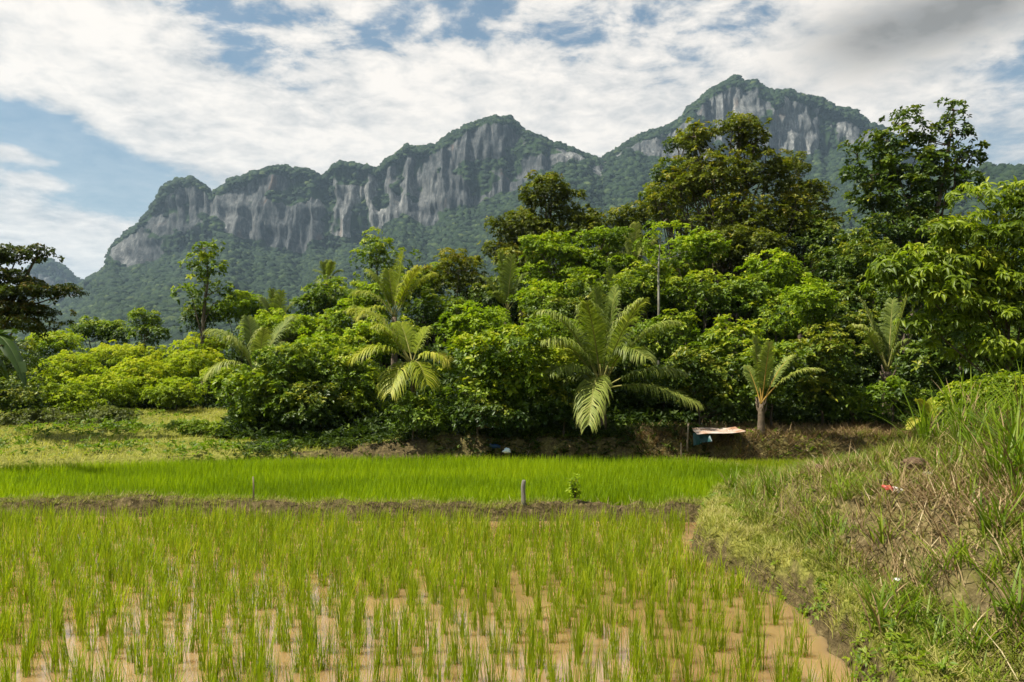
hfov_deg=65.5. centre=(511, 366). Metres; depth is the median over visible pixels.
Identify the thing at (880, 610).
grass tuft
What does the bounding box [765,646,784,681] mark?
rice plant
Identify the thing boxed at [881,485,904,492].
wrapper
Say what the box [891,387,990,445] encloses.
grass tuft
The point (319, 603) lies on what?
rice plant
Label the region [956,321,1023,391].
shrub
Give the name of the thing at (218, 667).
rice plant
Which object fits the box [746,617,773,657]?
rice plant
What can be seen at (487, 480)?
rice
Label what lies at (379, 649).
rice plant
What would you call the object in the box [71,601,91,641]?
rice plant
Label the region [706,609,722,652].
rice plant
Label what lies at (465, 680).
rice plant
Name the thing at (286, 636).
rice plant
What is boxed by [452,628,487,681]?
rice plant
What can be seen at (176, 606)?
rice plant
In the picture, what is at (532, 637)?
rice plant
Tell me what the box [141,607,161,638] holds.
rice plant
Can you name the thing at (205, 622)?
rice plant
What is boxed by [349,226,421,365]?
broadleaf tree
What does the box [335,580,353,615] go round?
rice plant
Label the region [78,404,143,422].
shrub
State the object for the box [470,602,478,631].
rice plant
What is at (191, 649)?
rice plant
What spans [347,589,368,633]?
rice plant
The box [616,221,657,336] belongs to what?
palm
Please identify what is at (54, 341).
shrub
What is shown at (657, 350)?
shrub
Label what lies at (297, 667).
rice plant
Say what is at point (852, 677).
rice plant
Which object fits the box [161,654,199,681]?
rice plant
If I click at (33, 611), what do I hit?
rice plant
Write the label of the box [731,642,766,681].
rice plant
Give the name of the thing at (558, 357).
shrub
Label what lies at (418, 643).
rice plant
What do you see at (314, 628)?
rice plant
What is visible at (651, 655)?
rice plant
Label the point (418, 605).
rice plant
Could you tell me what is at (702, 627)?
rice plant
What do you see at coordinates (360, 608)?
rice plant
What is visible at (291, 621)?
rice plant
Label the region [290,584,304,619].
rice plant
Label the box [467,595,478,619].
rice plant
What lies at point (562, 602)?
rice plant
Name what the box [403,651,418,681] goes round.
rice plant
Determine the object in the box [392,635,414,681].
rice plant
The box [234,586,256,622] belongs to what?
rice plant
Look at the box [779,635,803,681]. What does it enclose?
rice plant
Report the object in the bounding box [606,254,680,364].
broadleaf tree
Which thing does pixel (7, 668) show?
rice plant
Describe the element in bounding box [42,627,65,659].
rice plant
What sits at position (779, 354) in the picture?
shrub
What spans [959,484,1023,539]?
grass tuft
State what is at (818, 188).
broadleaf tree
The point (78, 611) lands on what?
rice plant
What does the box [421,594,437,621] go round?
rice plant
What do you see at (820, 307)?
broadleaf tree
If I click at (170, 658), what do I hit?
rice plant
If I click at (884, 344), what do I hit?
palm
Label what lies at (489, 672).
rice plant
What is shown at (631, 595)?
rice plant
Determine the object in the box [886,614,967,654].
grass tuft
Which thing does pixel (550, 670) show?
rice plant
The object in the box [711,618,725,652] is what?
rice plant
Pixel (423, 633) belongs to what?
rice plant
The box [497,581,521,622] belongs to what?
rice plant
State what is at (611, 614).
rice plant
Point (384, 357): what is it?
broadleaf tree
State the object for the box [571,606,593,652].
rice plant
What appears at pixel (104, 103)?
sky
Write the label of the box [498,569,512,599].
rice plant
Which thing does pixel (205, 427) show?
shrub
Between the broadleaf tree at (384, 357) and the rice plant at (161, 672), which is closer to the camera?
the rice plant at (161, 672)
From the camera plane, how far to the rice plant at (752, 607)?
6.74 m
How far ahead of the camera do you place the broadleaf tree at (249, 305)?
32.45 m
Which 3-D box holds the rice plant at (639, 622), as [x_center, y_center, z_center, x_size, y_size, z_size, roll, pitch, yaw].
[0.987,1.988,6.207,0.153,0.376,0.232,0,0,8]
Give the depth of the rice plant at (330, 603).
6.82 m
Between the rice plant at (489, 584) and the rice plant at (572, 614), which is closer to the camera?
the rice plant at (572, 614)
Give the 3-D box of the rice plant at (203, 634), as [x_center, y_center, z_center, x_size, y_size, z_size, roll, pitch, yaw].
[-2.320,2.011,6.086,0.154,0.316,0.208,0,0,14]
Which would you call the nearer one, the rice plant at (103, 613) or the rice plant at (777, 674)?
the rice plant at (777, 674)
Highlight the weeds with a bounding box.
[0,407,1021,681]
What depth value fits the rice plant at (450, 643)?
5.85 m
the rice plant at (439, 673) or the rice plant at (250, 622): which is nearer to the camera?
the rice plant at (439, 673)
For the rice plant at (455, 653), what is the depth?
5.75 m
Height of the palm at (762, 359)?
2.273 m
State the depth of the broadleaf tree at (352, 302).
28.64 m
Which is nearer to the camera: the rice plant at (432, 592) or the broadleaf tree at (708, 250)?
the rice plant at (432, 592)
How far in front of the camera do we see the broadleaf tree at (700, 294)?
26.26 m
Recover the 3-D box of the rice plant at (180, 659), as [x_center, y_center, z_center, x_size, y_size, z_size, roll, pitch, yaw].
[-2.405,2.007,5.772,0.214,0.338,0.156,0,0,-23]
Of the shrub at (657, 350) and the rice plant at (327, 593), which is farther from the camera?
the shrub at (657, 350)
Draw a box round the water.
[0,516,857,681]
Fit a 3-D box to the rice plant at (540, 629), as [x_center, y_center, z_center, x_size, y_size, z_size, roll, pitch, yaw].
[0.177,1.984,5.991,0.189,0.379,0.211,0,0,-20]
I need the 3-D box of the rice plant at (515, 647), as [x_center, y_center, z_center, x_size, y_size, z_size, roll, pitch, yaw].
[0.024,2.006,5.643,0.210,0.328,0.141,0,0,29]
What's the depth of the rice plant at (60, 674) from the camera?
5.05 m
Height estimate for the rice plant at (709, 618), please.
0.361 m
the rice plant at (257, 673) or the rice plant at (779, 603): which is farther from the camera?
the rice plant at (779, 603)
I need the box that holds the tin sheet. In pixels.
[692,427,745,434]
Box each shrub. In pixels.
[0,336,49,409]
[0,371,49,413]
[0,407,104,426]
[8,381,107,413]
[19,328,90,356]
[26,349,109,399]
[58,366,151,408]
[72,339,172,369]
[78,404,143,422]
[91,355,201,407]
[139,376,209,411]
[161,345,228,392]
[164,416,234,437]
[167,331,237,357]
[193,364,253,415]
[208,340,331,430]
[274,378,359,431]
[285,326,357,363]
[295,343,400,425]
[334,320,401,362]
[368,383,457,423]
[384,390,449,440]
[432,313,574,436]
[445,391,548,436]
[510,343,584,410]
[519,308,588,348]
[527,380,610,436]
[551,326,654,388]
[622,376,694,420]
[626,308,705,412]
[645,343,765,427]
[685,314,773,419]
[719,339,816,427]
[784,322,872,426]
[810,300,907,390]
[823,385,876,423]
[850,375,933,428]
[891,307,1002,439]
[931,369,1023,422]
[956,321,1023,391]
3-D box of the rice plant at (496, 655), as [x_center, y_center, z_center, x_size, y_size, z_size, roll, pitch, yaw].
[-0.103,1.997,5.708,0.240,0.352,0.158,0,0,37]
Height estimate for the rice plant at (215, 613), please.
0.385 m
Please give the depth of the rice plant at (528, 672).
5.13 m
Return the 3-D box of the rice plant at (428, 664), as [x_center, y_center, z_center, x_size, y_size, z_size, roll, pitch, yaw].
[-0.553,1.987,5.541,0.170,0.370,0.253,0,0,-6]
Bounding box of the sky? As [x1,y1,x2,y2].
[0,0,1023,321]
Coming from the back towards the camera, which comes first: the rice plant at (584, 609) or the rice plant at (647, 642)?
the rice plant at (584, 609)
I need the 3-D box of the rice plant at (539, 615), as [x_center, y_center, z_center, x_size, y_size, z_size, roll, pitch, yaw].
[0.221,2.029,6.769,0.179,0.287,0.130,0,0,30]
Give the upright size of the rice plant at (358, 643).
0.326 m
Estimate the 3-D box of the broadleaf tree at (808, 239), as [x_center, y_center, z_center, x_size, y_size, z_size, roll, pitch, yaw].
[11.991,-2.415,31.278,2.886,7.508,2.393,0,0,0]
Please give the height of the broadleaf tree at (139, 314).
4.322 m
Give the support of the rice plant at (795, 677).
on the water
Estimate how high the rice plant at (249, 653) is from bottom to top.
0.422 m
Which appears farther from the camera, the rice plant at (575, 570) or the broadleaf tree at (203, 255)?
the broadleaf tree at (203, 255)
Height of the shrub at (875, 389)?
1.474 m
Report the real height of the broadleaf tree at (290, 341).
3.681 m
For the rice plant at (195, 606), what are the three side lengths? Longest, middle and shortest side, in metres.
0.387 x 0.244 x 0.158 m
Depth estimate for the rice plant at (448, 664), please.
5.47 m
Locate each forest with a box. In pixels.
[6,74,942,360]
[18,258,83,314]
[310,237,949,369]
[820,161,1023,329]
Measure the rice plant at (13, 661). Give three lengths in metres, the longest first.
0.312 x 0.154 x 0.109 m
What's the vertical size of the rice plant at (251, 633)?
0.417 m
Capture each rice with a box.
[0,452,777,505]
[0,495,855,681]
[713,456,833,470]
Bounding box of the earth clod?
[900,457,929,472]
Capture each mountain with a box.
[30,264,69,286]
[48,119,605,341]
[603,80,938,262]
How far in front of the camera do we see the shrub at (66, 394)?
26.35 m
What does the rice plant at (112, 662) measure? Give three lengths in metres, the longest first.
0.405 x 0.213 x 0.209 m
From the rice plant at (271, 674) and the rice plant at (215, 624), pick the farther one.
the rice plant at (215, 624)
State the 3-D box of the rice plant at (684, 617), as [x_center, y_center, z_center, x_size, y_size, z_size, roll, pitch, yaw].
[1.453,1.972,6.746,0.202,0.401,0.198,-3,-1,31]
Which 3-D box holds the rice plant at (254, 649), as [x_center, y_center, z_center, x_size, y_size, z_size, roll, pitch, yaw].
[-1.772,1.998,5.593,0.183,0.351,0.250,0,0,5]
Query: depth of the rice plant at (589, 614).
6.46 m
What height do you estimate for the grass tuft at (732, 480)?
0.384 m
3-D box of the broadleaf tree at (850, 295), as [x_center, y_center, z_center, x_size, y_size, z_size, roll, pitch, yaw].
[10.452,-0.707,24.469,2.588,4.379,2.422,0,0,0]
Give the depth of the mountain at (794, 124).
1541.33 m
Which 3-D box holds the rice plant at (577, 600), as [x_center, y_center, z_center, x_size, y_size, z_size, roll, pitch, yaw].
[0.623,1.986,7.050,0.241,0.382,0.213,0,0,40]
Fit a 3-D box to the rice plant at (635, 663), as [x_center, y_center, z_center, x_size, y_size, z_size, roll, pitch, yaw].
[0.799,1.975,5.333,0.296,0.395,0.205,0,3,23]
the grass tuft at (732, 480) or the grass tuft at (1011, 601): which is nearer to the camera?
the grass tuft at (1011, 601)
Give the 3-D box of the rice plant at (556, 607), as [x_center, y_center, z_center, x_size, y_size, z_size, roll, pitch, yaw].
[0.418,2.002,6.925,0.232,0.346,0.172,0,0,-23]
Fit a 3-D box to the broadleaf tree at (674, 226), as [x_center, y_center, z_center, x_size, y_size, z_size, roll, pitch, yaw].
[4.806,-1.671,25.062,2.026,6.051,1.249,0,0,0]
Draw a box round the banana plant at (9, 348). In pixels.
[0,328,26,384]
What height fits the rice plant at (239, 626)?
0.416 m
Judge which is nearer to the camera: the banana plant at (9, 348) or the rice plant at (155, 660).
the rice plant at (155, 660)
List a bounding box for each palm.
[202,315,296,381]
[258,288,294,352]
[312,259,344,322]
[343,305,459,435]
[350,249,438,378]
[480,249,539,342]
[531,284,704,434]
[596,267,624,325]
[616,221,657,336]
[743,335,824,436]
[847,292,911,424]
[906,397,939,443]
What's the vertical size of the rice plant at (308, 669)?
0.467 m
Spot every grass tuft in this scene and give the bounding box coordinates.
[715,466,741,491]
[717,473,763,503]
[752,455,801,502]
[805,507,850,536]
[838,506,912,543]
[841,569,949,637]
[862,590,953,631]
[873,385,954,449]
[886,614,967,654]
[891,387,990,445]
[900,525,987,569]
[907,440,976,473]
[911,473,1002,511]
[915,365,1023,446]
[918,398,992,452]
[918,592,1014,659]
[928,401,1023,492]
[935,410,1023,484]
[940,391,1022,465]
[943,537,1018,583]
[952,377,1023,442]
[954,390,1023,442]
[955,517,1023,562]
[958,459,1023,511]
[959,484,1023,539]
[963,446,1001,471]
[967,357,1023,423]
[973,561,1023,629]
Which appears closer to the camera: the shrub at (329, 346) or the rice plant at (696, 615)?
the rice plant at (696, 615)
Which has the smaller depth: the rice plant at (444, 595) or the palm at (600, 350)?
the rice plant at (444, 595)
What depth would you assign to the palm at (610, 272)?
28.09 m
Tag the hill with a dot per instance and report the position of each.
(989, 169)
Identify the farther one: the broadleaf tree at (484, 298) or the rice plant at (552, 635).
the broadleaf tree at (484, 298)
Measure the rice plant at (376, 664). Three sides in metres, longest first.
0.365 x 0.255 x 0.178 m
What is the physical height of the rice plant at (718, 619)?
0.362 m
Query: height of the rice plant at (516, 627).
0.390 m
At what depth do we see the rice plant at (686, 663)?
5.43 m
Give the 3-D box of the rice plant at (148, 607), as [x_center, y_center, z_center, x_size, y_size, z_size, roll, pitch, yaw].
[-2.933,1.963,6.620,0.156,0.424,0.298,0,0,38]
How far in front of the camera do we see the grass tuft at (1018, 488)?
5.97 m
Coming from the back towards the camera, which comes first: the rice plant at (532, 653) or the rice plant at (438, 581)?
the rice plant at (438, 581)
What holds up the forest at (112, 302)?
on the mountain at (250, 212)
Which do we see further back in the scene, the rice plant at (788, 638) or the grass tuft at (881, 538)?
the grass tuft at (881, 538)
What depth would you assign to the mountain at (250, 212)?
1469.66 m
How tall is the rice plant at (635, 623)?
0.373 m
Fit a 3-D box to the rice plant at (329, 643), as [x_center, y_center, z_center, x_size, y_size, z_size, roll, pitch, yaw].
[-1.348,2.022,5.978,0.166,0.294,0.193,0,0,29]
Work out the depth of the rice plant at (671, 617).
6.54 m
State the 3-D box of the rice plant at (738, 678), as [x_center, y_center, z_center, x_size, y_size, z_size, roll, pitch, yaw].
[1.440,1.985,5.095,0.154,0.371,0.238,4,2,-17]
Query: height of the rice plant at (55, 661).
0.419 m
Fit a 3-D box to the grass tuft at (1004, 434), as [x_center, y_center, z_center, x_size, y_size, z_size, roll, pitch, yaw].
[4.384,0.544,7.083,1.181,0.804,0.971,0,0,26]
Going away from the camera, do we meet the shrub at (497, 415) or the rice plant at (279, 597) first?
the rice plant at (279, 597)
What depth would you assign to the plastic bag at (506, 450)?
17.05 m
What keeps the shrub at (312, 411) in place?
on the ground at (794, 567)
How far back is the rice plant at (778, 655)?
5.44 m
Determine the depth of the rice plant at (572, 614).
6.82 m
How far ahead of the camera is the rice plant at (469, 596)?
7.00 m
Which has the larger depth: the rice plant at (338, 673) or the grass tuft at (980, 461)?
the grass tuft at (980, 461)
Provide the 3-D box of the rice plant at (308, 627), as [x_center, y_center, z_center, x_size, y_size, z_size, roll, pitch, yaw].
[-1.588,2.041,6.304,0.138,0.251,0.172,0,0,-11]
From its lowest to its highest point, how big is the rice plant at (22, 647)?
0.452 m
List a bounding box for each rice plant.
[0,595,29,645]
[0,624,12,658]
[0,647,16,681]
[0,654,15,681]
[2,637,21,672]
[6,614,41,658]
[14,620,51,671]
[16,633,36,677]
[18,601,50,653]
[27,597,55,638]
[30,619,60,674]
[33,598,64,639]
[37,655,78,681]
[40,589,69,635]
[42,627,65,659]
[50,626,80,661]
[53,639,75,680]
[60,630,89,680]
[65,587,95,635]
[70,638,107,681]
[70,660,84,681]
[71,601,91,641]
[79,609,101,651]
[84,582,120,636]
[91,634,126,681]
[93,647,119,681]
[95,594,116,632]
[97,615,124,653]
[104,661,130,681]
[106,595,134,634]
[106,610,126,648]
[108,624,126,659]
[112,624,158,675]
[119,627,142,663]
[120,600,135,631]
[134,592,151,634]
[136,601,160,649]
[136,632,161,667]
[136,635,167,681]
[140,648,171,681]
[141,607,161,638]
[143,585,173,625]
[149,606,167,652]
[152,640,184,681]
[157,619,190,672]
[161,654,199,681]
[166,624,192,664]
[169,611,186,642]
[172,588,189,622]
[183,609,200,652]
[183,613,219,672]
[185,606,204,639]
[188,581,206,618]
[192,593,221,643]
[193,594,227,632]
[194,622,228,681]
[197,638,226,681]
[197,660,223,681]
[198,616,222,651]
[204,588,223,612]
[210,589,229,627]
[210,615,236,669]
[211,595,230,644]
[217,627,243,681]
[218,621,241,659]
[222,571,244,618]
[230,590,254,634]
[231,629,257,673]
[233,650,262,681]
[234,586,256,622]
[234,616,261,665]
[237,588,262,618]
[240,611,258,660]
[241,594,272,642]
[242,608,264,637]
[247,629,278,676]
[249,615,276,670]
[249,629,273,681]
[251,655,276,681]
[256,595,275,628]
[259,645,290,681]
[263,597,290,643]
[266,604,289,640]
[274,588,285,618]
[277,588,298,628]
[277,610,292,653]
[277,658,310,681]
[285,630,307,674]
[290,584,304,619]
[291,605,318,652]
[291,612,318,667]
[292,605,313,638]
[293,632,322,681]
[295,592,311,631]
[297,600,332,649]
[304,579,317,609]
[304,616,316,637]
[304,656,326,681]
[306,632,334,671]
[308,626,348,670]
[310,583,327,615]
[320,620,337,654]
[321,577,335,605]
[323,582,336,618]
[325,641,351,681]
[331,578,354,625]
[331,589,347,622]
[333,605,356,649]
[333,618,364,670]
[334,595,355,638]
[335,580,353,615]
[336,625,361,669]
[336,650,365,681]
[340,573,356,608]
[344,590,362,625]
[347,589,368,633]
[348,659,368,681]
[350,603,378,646]
[350,620,372,654]
[351,580,370,619]
[353,592,370,616]
[364,595,396,638]
[367,627,390,665]
[367,639,391,681]
[373,596,392,620]
[373,613,406,667]
[374,595,404,646]
[374,598,392,627]
[378,613,404,654]
[381,583,395,614]
[382,651,404,681]
[392,594,419,634]
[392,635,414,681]
[394,609,419,658]
[395,576,424,612]
[399,600,415,626]
[399,637,427,681]
[402,602,425,639]
[403,576,420,605]
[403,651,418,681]
[409,596,432,630]
[412,604,427,647]
[413,589,430,613]
[414,568,442,604]
[419,609,441,666]
[420,633,438,677]
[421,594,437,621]
[424,612,447,653]
[424,661,438,681]
[426,570,444,602]
[426,639,456,681]
[434,596,452,635]
[436,579,463,617]
[437,567,454,604]
[438,582,463,626]
[438,585,456,614]
[438,643,457,680]
[440,624,460,658]
[441,612,469,665]
[448,590,478,638]
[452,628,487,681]
[454,644,473,681]
[455,658,477,681]
[458,614,470,650]
[459,580,476,611]
[465,638,489,681]
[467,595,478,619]
[469,630,501,681]
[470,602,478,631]
[472,566,487,615]
[472,572,493,606]
[473,592,502,636]
[480,573,492,598]
[480,619,504,653]
[485,572,493,601]
[487,623,515,664]
[489,641,519,681]
[490,582,510,618]
[491,584,509,627]
[496,579,515,610]
[496,605,517,654]
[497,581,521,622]
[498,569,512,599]
[500,604,522,644]
[506,633,521,669]
[510,597,527,635]
[515,653,537,681]
[517,616,535,664]
[520,595,538,632]
[523,603,539,637]
[523,642,547,681]
[525,607,545,653]
[525,624,542,668]
[529,594,545,619]
[530,574,545,606]
[530,623,557,669]
[532,590,543,618]
[541,597,565,643]
[542,570,556,602]
[542,597,564,633]
[543,638,559,681]
[545,647,565,681]
[547,585,575,630]
[550,575,566,606]
[550,583,564,613]
[553,584,572,621]
[561,640,586,681]
[566,588,579,617]
[566,611,593,665]
[571,557,589,604]
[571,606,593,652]
[571,613,594,645]
[571,631,603,681]
[573,574,588,608]
[578,590,601,632]
[578,596,588,625]
[578,659,596,681]
[582,569,596,604]
[584,578,599,611]
[588,598,608,638]
[588,599,605,639]
[590,581,607,618]
[594,639,614,679]
[600,586,619,623]
[601,618,621,659]
[603,570,631,604]
[603,605,624,652]
[605,646,628,681]
[608,567,627,600]
[612,588,627,621]
[614,632,649,681]
[615,595,632,627]
[621,579,641,609]
[623,628,648,668]
[624,563,643,602]
[625,603,652,647]
[628,625,644,658]
[629,597,644,641]
[630,629,652,681]
[638,595,663,640]
[639,578,660,625]
[639,621,655,661]
[640,660,662,681]
[641,628,665,675]
[642,588,656,614]
[643,566,670,610]
[652,632,676,681]
[654,605,672,639]
[654,649,674,681]
[656,627,672,656]
[661,588,679,621]
[663,588,686,630]
[664,589,679,628]
[667,618,685,658]
[671,621,695,681]
[671,644,692,681]
[674,577,693,622]
[674,612,689,644]
[680,618,697,663]
[683,648,716,681]
[687,585,711,627]
[690,592,717,645]
[691,621,722,673]
[694,574,709,610]
[697,592,718,628]
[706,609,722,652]
[710,578,724,613]
[711,594,727,632]
[711,599,735,650]
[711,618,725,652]
[716,636,739,681]
[719,574,735,607]
[726,571,756,610]
[726,618,756,667]
[726,629,753,671]
[727,599,743,632]
[727,647,750,681]
[731,635,752,681]
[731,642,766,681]
[738,612,753,646]
[740,583,764,619]
[741,601,762,635]
[744,592,760,618]
[745,613,780,672]
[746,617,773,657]
[750,595,767,626]
[752,610,763,635]
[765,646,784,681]
[766,584,783,624]
[772,582,792,620]
[772,634,790,681]
[777,606,811,655]
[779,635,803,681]
[783,643,808,681]
[786,602,807,637]
[787,644,804,681]
[793,619,813,657]
[798,658,824,681]
[818,644,840,681]
[842,649,861,681]
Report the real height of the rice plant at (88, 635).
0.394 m
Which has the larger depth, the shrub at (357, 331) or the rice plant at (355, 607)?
the shrub at (357, 331)
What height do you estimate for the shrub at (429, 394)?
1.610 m
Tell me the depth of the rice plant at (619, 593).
7.22 m
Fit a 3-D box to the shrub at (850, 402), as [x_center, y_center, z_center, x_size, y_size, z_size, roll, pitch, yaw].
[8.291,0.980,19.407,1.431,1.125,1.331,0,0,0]
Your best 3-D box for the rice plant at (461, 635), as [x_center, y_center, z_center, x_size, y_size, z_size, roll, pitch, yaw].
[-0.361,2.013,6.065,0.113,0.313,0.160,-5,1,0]
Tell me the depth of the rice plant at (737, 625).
6.45 m
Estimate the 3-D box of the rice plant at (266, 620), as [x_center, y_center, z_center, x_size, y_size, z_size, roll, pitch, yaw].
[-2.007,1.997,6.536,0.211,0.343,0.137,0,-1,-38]
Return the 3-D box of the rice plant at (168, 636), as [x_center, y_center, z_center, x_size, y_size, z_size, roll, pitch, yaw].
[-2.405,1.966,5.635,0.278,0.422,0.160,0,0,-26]
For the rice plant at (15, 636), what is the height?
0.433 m
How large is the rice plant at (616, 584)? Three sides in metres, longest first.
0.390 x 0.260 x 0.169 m
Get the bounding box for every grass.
[0,405,937,466]
[0,409,1023,681]
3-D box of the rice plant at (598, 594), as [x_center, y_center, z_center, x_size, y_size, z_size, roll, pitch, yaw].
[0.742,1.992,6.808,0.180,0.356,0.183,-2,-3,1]
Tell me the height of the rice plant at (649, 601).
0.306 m
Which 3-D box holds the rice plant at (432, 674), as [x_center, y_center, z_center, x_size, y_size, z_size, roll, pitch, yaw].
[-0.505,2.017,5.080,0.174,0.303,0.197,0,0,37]
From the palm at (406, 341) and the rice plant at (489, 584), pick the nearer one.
the rice plant at (489, 584)
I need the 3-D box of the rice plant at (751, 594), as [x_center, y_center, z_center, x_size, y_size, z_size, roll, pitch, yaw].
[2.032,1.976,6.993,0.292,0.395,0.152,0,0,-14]
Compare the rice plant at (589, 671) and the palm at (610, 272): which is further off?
the palm at (610, 272)
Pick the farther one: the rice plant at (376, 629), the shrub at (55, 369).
the shrub at (55, 369)
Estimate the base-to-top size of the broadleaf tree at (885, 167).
10.508 m
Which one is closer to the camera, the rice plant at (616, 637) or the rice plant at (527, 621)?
the rice plant at (616, 637)
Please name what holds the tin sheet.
on the ground at (794, 567)
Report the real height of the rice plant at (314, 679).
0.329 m
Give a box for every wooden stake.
[521,480,525,504]
[686,423,688,454]
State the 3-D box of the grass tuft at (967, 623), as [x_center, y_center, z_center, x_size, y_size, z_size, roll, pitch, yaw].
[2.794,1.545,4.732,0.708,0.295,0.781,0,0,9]
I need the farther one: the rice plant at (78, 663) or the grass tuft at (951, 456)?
the grass tuft at (951, 456)
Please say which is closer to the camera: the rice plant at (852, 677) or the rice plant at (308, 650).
the rice plant at (852, 677)
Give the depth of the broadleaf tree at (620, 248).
32.34 m
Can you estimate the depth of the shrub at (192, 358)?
29.57 m
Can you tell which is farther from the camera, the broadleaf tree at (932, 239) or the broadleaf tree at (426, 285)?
the broadleaf tree at (426, 285)
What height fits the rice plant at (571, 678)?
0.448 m
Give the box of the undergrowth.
[0,322,1023,461]
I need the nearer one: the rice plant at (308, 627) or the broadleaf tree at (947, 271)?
the rice plant at (308, 627)
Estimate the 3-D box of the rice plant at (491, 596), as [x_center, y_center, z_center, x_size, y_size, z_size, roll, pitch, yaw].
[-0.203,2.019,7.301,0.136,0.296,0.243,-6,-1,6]
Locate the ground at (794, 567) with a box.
[0,405,1023,681]
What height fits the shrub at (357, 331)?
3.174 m
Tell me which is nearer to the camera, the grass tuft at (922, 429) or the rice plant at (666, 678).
the rice plant at (666, 678)
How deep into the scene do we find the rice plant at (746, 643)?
6.09 m
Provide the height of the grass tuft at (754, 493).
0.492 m
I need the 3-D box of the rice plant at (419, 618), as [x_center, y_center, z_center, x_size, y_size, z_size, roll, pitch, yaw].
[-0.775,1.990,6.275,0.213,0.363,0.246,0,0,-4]
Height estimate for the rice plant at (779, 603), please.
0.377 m
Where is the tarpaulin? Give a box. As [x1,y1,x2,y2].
[693,433,711,444]
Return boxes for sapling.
[565,473,581,501]
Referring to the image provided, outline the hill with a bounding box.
[842,167,1023,250]
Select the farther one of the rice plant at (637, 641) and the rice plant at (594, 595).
the rice plant at (594, 595)
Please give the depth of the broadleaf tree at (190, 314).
32.73 m
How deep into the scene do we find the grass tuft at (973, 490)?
6.43 m
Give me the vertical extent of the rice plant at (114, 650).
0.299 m
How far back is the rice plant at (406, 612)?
6.43 m
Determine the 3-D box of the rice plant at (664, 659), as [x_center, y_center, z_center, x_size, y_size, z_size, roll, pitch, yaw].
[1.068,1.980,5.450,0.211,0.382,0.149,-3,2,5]
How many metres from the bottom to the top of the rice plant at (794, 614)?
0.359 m
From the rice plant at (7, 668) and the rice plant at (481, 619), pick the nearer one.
the rice plant at (7, 668)
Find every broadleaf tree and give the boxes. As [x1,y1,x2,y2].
[0,242,89,346]
[63,315,138,356]
[126,306,171,351]
[170,238,236,394]
[174,300,221,369]
[199,289,268,360]
[218,316,295,355]
[240,307,346,355]
[286,274,383,333]
[321,281,399,361]
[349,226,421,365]
[351,315,424,371]
[373,262,455,358]
[396,288,475,360]
[418,247,498,330]
[431,300,511,363]
[468,267,535,343]
[477,170,625,330]
[491,244,548,324]
[506,278,576,337]
[511,224,639,329]
[518,292,619,336]
[551,265,622,332]
[589,235,646,322]
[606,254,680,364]
[607,200,665,322]
[629,258,722,346]
[631,219,695,364]
[637,128,725,325]
[638,110,828,375]
[642,226,731,346]
[663,268,748,345]
[681,218,796,333]
[701,272,802,339]
[733,247,825,339]
[739,293,837,352]
[768,149,846,355]
[768,276,840,401]
[781,210,843,343]
[792,233,865,343]
[806,272,896,353]
[819,227,899,376]
[822,97,990,364]
[839,208,944,311]
[859,175,1023,412]
[869,279,940,370]
[908,211,1023,417]
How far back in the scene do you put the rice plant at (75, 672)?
5.21 m
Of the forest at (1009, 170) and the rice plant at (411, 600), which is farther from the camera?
the forest at (1009, 170)
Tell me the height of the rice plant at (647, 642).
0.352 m
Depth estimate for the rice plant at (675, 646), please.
5.87 m
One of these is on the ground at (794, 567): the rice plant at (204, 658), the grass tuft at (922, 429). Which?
the grass tuft at (922, 429)
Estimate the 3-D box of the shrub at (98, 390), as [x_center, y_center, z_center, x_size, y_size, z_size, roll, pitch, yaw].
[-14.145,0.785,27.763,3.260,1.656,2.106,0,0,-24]
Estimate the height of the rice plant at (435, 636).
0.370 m
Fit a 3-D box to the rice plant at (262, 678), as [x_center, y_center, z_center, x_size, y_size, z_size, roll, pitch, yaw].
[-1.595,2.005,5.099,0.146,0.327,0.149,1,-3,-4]
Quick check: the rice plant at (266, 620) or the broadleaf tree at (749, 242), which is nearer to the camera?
the rice plant at (266, 620)
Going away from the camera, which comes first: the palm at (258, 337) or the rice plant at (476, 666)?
the rice plant at (476, 666)
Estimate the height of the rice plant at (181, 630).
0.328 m
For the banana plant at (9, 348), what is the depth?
14.32 m
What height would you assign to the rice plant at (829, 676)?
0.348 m
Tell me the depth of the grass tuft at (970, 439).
7.98 m
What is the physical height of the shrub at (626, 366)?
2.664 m
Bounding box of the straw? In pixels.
[3,413,1023,681]
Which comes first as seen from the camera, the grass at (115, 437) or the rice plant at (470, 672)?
the rice plant at (470, 672)
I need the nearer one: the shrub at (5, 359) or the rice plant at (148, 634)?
the rice plant at (148, 634)
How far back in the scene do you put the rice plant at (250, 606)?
6.79 m
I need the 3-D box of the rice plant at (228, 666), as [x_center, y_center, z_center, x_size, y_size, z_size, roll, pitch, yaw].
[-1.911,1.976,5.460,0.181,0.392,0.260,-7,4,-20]
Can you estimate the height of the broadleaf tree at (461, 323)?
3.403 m
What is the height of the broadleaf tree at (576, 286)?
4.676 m
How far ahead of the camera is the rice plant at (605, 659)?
5.48 m
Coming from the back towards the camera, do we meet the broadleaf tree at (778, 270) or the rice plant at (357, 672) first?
the broadleaf tree at (778, 270)
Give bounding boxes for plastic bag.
[488,443,500,447]
[502,448,509,452]
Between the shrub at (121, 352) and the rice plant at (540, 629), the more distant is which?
the shrub at (121, 352)
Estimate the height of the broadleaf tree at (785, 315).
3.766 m

